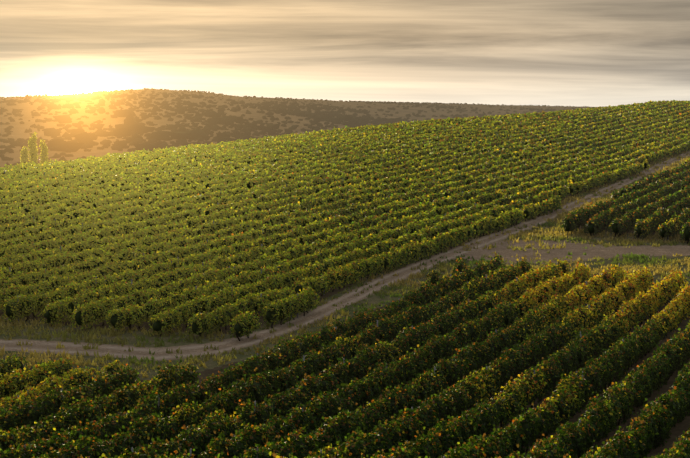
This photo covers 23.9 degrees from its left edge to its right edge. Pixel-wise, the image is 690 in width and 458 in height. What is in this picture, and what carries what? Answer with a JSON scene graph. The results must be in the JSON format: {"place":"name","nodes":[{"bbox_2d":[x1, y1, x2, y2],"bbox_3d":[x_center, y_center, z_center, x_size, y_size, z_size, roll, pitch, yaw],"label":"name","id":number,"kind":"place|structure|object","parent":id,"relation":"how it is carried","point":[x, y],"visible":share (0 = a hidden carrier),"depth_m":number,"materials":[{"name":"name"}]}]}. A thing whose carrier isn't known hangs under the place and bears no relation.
{"place":"outdoors","nodes":[
{"label":"outdoors","id":0,"kind":"place"},
{"bbox_2d":[0,89,689,457],"bbox_3d":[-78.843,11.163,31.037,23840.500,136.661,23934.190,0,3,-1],"label":"ground","id":1,"kind":"structure","parent":0,"point":[40,345],"depth_m":132.87,"materials":[{"name":"soil"}]},
{"bbox_2d":[20,146,28,164],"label":"poplar","id":2,"kind":"object","parent":1,"relation":"on","point":[24,152],"visible":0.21,"depth_m":406.06,"materials":[{"name":"green plant"}]},
{"bbox_2d":[28,132,38,163],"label":"poplar","id":3,"kind":"object","parent":1,"relation":"on","point":[33,152],"visible":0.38,"depth_m":395.92,"materials":[{"name":"green plant"}]},
{"bbox_2d":[39,139,48,163],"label":"poplar","id":4,"kind":"object","parent":1,"relation":"on","point":[44,153],"visible":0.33,"depth_m":388.54,"materials":[{"name":"green plant"}]},
{"bbox_2d":[101,451,429,457],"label":"vine leaves","id":5,"kind":"object","parent":1,"relation":"on","point":[270,452],"visible":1,"depth_m":30.93,"materials":[{"name":"green plant"}]},
{"bbox_2d":[0,88,605,167],"bbox_3d":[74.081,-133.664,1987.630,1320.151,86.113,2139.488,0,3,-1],"label":"hill scrub","id":6,"kind":"object","parent":1,"relation":"on","point":[133,127],"visible":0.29,"depth_m":1559.77,"materials":[{"name":"green plant"}]},
{"bbox_2d":[0,169,689,457],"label":"vine leaves","id":7,"kind":"object","parent":1,"relation":"on","point":[474,443],"visible":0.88,"depth_m":92.79,"materials":[{"name":"green plant"}]},
{"bbox_2d":[0,100,689,201],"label":"vine leaves","id":8,"kind":"object","parent":1,"relation":"on","point":[529,137],"visible":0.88,"depth_m":219.04,"materials":[{"name":"green plant"}]},
{"bbox_2d":[0,149,689,377],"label":"grass tufts","id":9,"kind":"object","parent":1,"relation":"on","point":[524,235],"visible":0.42,"depth_m":118.80,"materials":[{"name":"green plant"}]},
{"bbox_2d":[1,123,688,457],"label":"trellis posts","id":10,"kind":"object","parent":1,"relation":"on","point":[324,290],"visible":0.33,"depth_m":108.93,"materials":[{"name":"brown wood"}]},
{"bbox_2d":[0,0,689,106],"label":"sky","id":11,"kind":"structure","parent":0,"point":[579,53],"materials":[{"name":"grey"}]}
]}

